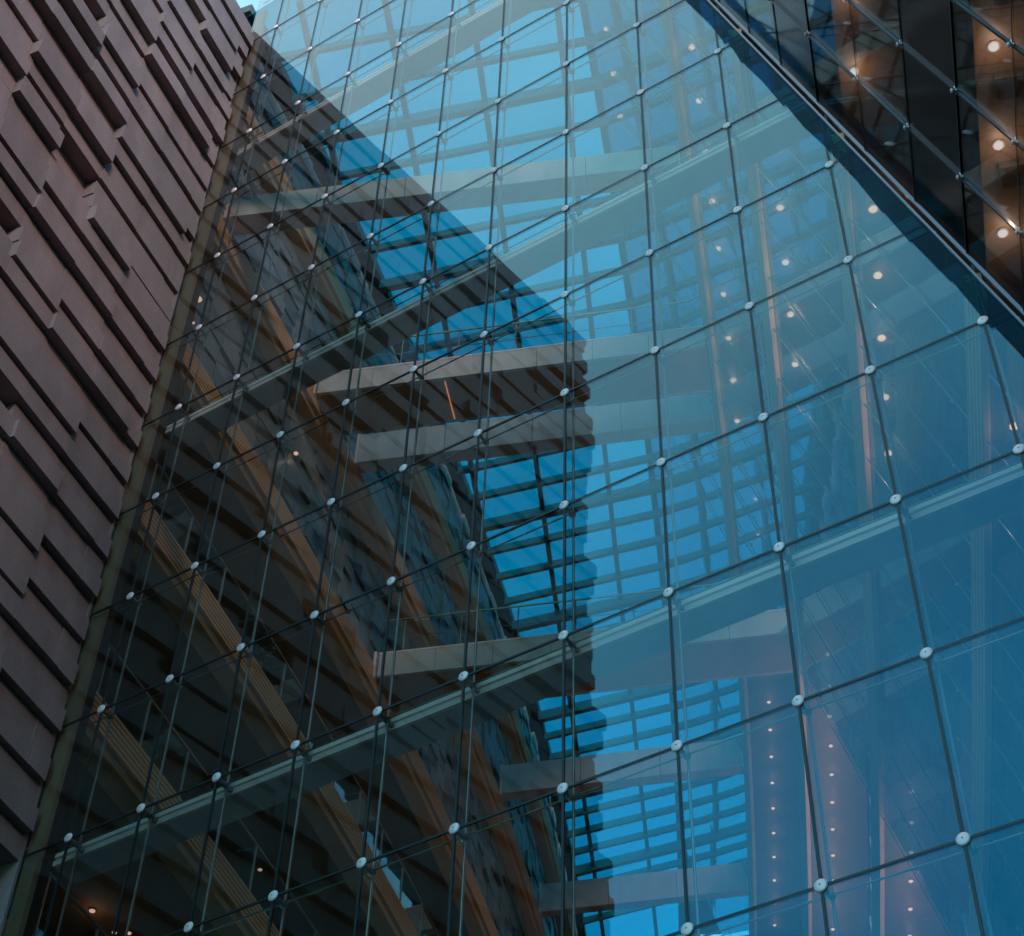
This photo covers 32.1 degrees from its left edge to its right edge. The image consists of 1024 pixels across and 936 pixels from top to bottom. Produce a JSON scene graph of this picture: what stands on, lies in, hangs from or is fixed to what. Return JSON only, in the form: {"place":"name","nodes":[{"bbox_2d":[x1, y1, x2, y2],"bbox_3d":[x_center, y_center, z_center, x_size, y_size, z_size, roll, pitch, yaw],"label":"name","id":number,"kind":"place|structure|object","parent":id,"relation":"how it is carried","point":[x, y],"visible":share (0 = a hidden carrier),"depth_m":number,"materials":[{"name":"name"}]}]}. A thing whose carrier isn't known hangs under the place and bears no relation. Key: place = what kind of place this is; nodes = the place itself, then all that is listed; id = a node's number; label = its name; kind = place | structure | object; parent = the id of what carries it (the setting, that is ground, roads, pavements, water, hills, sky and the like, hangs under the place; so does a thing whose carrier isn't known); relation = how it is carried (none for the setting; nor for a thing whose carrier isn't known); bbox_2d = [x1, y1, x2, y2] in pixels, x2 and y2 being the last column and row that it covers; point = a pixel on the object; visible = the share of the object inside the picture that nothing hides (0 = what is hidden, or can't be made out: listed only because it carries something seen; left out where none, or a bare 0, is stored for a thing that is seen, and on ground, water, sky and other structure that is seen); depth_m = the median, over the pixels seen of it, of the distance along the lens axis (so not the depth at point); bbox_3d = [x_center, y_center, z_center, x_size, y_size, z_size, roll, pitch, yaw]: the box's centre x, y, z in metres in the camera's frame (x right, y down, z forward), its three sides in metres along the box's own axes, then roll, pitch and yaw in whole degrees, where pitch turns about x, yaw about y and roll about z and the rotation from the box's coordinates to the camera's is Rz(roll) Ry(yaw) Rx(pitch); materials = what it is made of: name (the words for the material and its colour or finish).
{"place":"outdoors","nodes":[
{"label":"outdoors","id":0,"kind":"place"},
{"bbox_2d":[236,0,723,935],"label":"sky","id":1,"kind":"structure","parent":0,"point":[257,4],"materials":[{"name":"blue"}]},
{"bbox_2d":[594,0,1023,935],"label":"leaning building","id":2,"kind":"structure","parent":0,"point":[946,410],"depth_m":31.57,"materials":[{"name":"blue glass"}]},
{"bbox_2d":[241,4,583,935],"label":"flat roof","id":3,"kind":"structure","parent":2,"relation":"on","point":[279,92],"depth_m":49.32,"materials":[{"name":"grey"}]},
{"bbox_2d":[223,142,680,235],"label":"tie beam","id":4,"kind":"structure","parent":2,"relation":"attached to","point":[528,182],"depth_m":34.92,"materials":[{"name":"grey"}]},
{"bbox_2d":[247,0,687,935],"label":"skylight","id":5,"kind":"object","parent":2,"relation":"attached to","point":[619,542],"visible":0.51,"depth_m":44.90,"materials":[{"name":"blue glass"}]},
{"bbox_2d":[313,299,714,435],"bbox_3d":[0.057,-2.136,38.289,8.470,1.682,1.330,-7,-49,8],"label":"footbridge","id":6,"kind":"object","parent":2,"relation":"attached to","point":[524,379],"visible":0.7,"depth_m":37.64,"materials":[{"name":"grey concrete"}]},
{"bbox_2d":[444,381,454,418],"bbox_3d":[-1.321,-1.436,37.873,0.022,0.018,1.050,-7,-49,8],"label":"strip light","id":7,"kind":"object","parent":6,"relation":"attached to","point":[449,399],"visible":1,"depth_m":37.85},
{"bbox_2d":[354,392,715,474],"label":"tie beam","id":8,"kind":"structure","parent":2,"relation":"attached to","point":[602,424],"depth_m":39.10,"materials":[{"name":"grey"}]},
{"bbox_2d":[373,583,795,713],"bbox_3d":[1.554,3.804,38.062,8.908,1.682,1.330,-7,-49,8],"label":"footbridge","id":9,"kind":"object","parent":2,"relation":"attached to","point":[757,645],"visible":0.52,"depth_m":37.47,"materials":[{"name":"grey"}]},
{"bbox_2d":[603,25,609,31],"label":"recessed downlight","id":10,"kind":"object","parent":2,"relation":"attached to","point":[605,29],"visible":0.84,"depth_m":39.38,"materials":[{"name":"grey"}]},
{"bbox_2d":[610,70,616,75],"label":"recessed downlight","id":11,"kind":"object","parent":2,"relation":"attached to","point":[612,73],"visible":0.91,"depth_m":40.10,"materials":[{"name":"grey"}]},
{"bbox_2d":[499,736,744,803],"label":"tie beam","id":12,"kind":"structure","parent":2,"relation":"attached to","point":[529,780],"depth_m":46.93,"materials":[{"name":"grey"}]},
{"bbox_2d":[539,860,748,919],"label":"tie beam","id":13,"kind":"structure","parent":2,"relation":"attached to","point":[651,889],"depth_m":50.52,"materials":[{"name":"grey"}]},
{"bbox_2d":[687,43,695,50],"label":"recessed downlight","id":14,"kind":"object","parent":2,"relation":"attached to","point":[691,47],"visible":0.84,"depth_m":31.97,"materials":[{"name":"grey"}]},
{"bbox_2d":[695,96,702,103],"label":"recessed downlight","id":15,"kind":"object","parent":2,"relation":"attached to","point":[697,101],"visible":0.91,"depth_m":32.69,"materials":[{"name":"grey"}]},
{"bbox_2d":[708,197,715,204],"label":"recessed downlight","id":16,"kind":"object","parent":2,"relation":"attached to","point":[712,199],"visible":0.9,"depth_m":34.14,"materials":[{"name":"grey"}]},
{"bbox_2d":[715,245,721,251],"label":"recessed downlight","id":17,"kind":"object","parent":2,"relation":"attached to","point":[718,248],"visible":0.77,"depth_m":34.86,"materials":[{"name":"grey"}]},
{"bbox_2d":[719,291,726,296],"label":"recessed downlight","id":18,"kind":"object","parent":2,"relation":"attached to","point":[723,293],"visible":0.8,"depth_m":35.60,"materials":[{"name":"grey"}]},
{"bbox_2d":[724,335,731,340],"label":"recessed downlight","id":19,"kind":"object","parent":2,"relation":"attached to","point":[728,337],"visible":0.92,"depth_m":36.33,"materials":[{"name":"grey"}]},
{"bbox_2d":[729,377,736,382],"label":"recessed downlight","id":20,"kind":"object","parent":2,"relation":"attached to","point":[732,379],"visible":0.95,"depth_m":37.07,"materials":[{"name":"grey"}]},
{"bbox_2d":[733,418,740,423],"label":"recessed downlight","id":21,"kind":"object","parent":2,"relation":"attached to","point":[736,420],"visible":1,"depth_m":37.81,"materials":[{"name":"grey"}]},
{"bbox_2d":[775,203,784,211],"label":"recessed downlight","id":22,"kind":"object","parent":2,"relation":"attached to","point":[779,207],"visible":1,"depth_m":29.32,"materials":[{"name":"grey"}]},
{"bbox_2d":[781,258,789,265],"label":"recessed downlight","id":23,"kind":"object","parent":2,"relation":"attached to","point":[785,261],"visible":1,"depth_m":30.05,"materials":[{"name":"grey"}]},
{"bbox_2d":[786,310,794,317],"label":"recessed downlight","id":24,"kind":"object","parent":2,"relation":"attached to","point":[790,313],"visible":0.95,"depth_m":30.77,"materials":[{"name":"grey"}]},
{"bbox_2d":[790,360,799,367],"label":"recessed downlight","id":25,"kind":"object","parent":2,"relation":"attached to","point":[794,364],"visible":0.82,"depth_m":31.51,"materials":[{"name":"grey"}]},
{"bbox_2d":[849,66,859,75],"bbox_3d":[4.422,-5.123,23.030,0.140,0.029,0.140,-24,-53,22],"label":"recessed downlight","id":26,"kind":"object","parent":2,"relation":"attached to","point":[853,69],"visible":0.61,"depth_m":23.00,"materials":[{"name":"grey"}]},
{"bbox_2d":[719,0,1023,310],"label":"leaning facade","id":27,"kind":"structure","parent":2,"relation":"attached to","point":[927,45],"depth_m":19.98,"materials":[{"name":"black glass"}]},
{"bbox_2d":[867,204,878,213],"bbox_3d":[4.950,-3.549,24.427,0.161,0.029,0.161,-24,-53,22],"label":"recessed downlight","id":28,"kind":"object","parent":2,"relation":"attached to","point":[872,208],"visible":0.94,"depth_m":24.41,"materials":[{"name":"grey"}]},
{"bbox_2d":[872,270,882,279],"bbox_3d":[5.164,-2.721,25.163,0.161,0.029,0.161,-24,-53,22],"label":"recessed downlight","id":29,"kind":"object","parent":2,"relation":"attached to","point":[877,274],"visible":1,"depth_m":25.15,"materials":[{"name":"grey"}]},
{"bbox_2d":[876,333,886,341],"bbox_3d":[5.374,-1.891,25.901,0.161,0.029,0.161,-24,-53,22],"label":"recessed downlight","id":30,"kind":"object","parent":2,"relation":"attached to","point":[881,337],"visible":1,"depth_m":25.89,"materials":[{"name":"grey"}]},
{"bbox_2d":[880,392,890,400],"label":"recessed downlight","id":31,"kind":"object","parent":2,"relation":"attached to","point":[886,395],"visible":0.73,"depth_m":26.62,"materials":[{"name":"grey"}]},
{"bbox_2d":[883,449,891,456],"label":"recessed downlight","id":32,"kind":"object","parent":2,"relation":"attached to","point":[890,452],"visible":0.54,"depth_m":27.37,"materials":[{"name":"grey"}]},
{"bbox_2d":[986,40,999,52],"bbox_3d":[4.918,-4.303,18.196,0.140,0.029,0.140,-24,-53,22],"label":"recessed downlight","id":33,"kind":"object","parent":2,"relation":"attached to","point":[992,46],"visible":1,"depth_m":18.18,"materials":[{"name":"grey"}]},
{"bbox_2d":[991,139,1004,150],"bbox_3d":[5.178,-3.434,18.968,0.140,0.029,0.140,-24,-53,22],"label":"recessed downlight","id":34,"kind":"object","parent":2,"relation":"attached to","point":[998,145],"visible":1,"depth_m":18.95,"materials":[{"name":"grey"}]},
{"bbox_2d":[996,227,1008,237],"bbox_3d":[5.429,-2.597,19.712,0.140,0.029,0.140,-24,-53,22],"label":"recessed downlight","id":35,"kind":"object","parent":2,"relation":"attached to","point":[1002,232],"visible":1,"depth_m":19.70,"materials":[{"name":"grey"}]},
{"bbox_2d":[1007,420,1020,430],"bbox_3d":[6.081,-0.506,21.568,0.161,0.029,0.161,-24,-53,22],"label":"recessed downlight","id":36,"kind":"object","parent":2,"relation":"attached to","point":[1009,426],"visible":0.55,"depth_m":21.56,"materials":[{"name":"grey"}]},
{"label":"ground","id":37,"kind":"structure","parent":0,"visible":0},
{"bbox_2d":[0,0,268,935],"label":"stone wing","id":38,"kind":"structure","parent":37,"relation":"on","point":[120,122],"depth_m":28.30,"materials":[{"name":"stone"}]},
{"bbox_2d":[1,847,107,935],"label":"gallery balcony","id":39,"kind":"structure","parent":38,"relation":"attached to","point":[40,926],"depth_m":24.40,"materials":[{"name":"silver metal"}]},
{"bbox_2d":[41,619,319,935],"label":"gallery balcony","id":40,"kind":"structure","parent":38,"relation":"attached to","point":[165,893],"depth_m":27.97,"materials":[{"name":"brown metal"}]},
{"bbox_2d":[88,907,96,912],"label":"recessed downlight","id":41,"kind":"object","parent":40,"relation":"attached to","point":[92,910],"visible":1,"depth_m":28.45,"materials":[{"name":"grey"}]},
{"bbox_2d":[190,765,237,795],"bbox_3d":[-4.759,5.275,28.483,0.927,1.071,0.874,-24,-53,22],"label":"potted plant","id":42,"kind":"object","parent":40,"relation":"on","point":[208,778],"visible":0.17,"depth_m":28.66,"materials":[{"name":"green plant"}]},
{"bbox_2d":[99,461,438,935],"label":"gallery balcony","id":43,"kind":"structure","parent":38,"relation":"attached to","point":[329,838],"depth_m":32.08,"materials":[{"name":"brown metal"}]},
{"bbox_2d":[244,618,276,669],"bbox_3d":[-4.659,3.353,32.372,0.732,1.170,0.850,10,-48,-7],"label":"potted plant","id":44,"kind":"object","parent":43,"relation":"on","point":[256,646],"visible":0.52,"depth_m":32.42,"materials":[{"name":"green plant"}]},
{"bbox_2d":[149,258,527,935],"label":"gallery balcony","id":45,"kind":"structure","parent":38,"relation":"attached to","point":[419,790],"depth_m":37.01,"materials":[{"name":"brown wood"}]},
{"bbox_2d":[198,295,203,302],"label":"recessed downlight","id":46,"kind":"object","parent":45,"relation":"attached to","point":[201,299],"visible":0.46,"depth_m":33.70,"materials":[{"name":"grey"}]},
{"bbox_2d":[199,147,560,935],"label":"gallery balcony","id":47,"kind":"structure","parent":38,"relation":"attached to","point":[375,513],"depth_m":41.07,"materials":[{"name":"brown wood"}]},
{"bbox_2d":[230,62,576,935],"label":"gallery balcony","id":48,"kind":"structure","parent":38,"relation":"attached to","point":[434,500],"depth_m":45.17,"materials":[{"name":"brown wood"}]},
{"bbox_2d":[23,0,1023,935],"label":"glass wall","id":49,"kind":"structure","parent":37,"relation":"on","point":[787,576],"depth_m":22.16,"materials":[{"name":"glass"}]},
{"bbox_2d":[721,927,748,935],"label":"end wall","id":50,"kind":"structure","parent":37,"relation":"on","point":[743,932],"depth_m":62.99,"materials":[{"name":"blue glass"}]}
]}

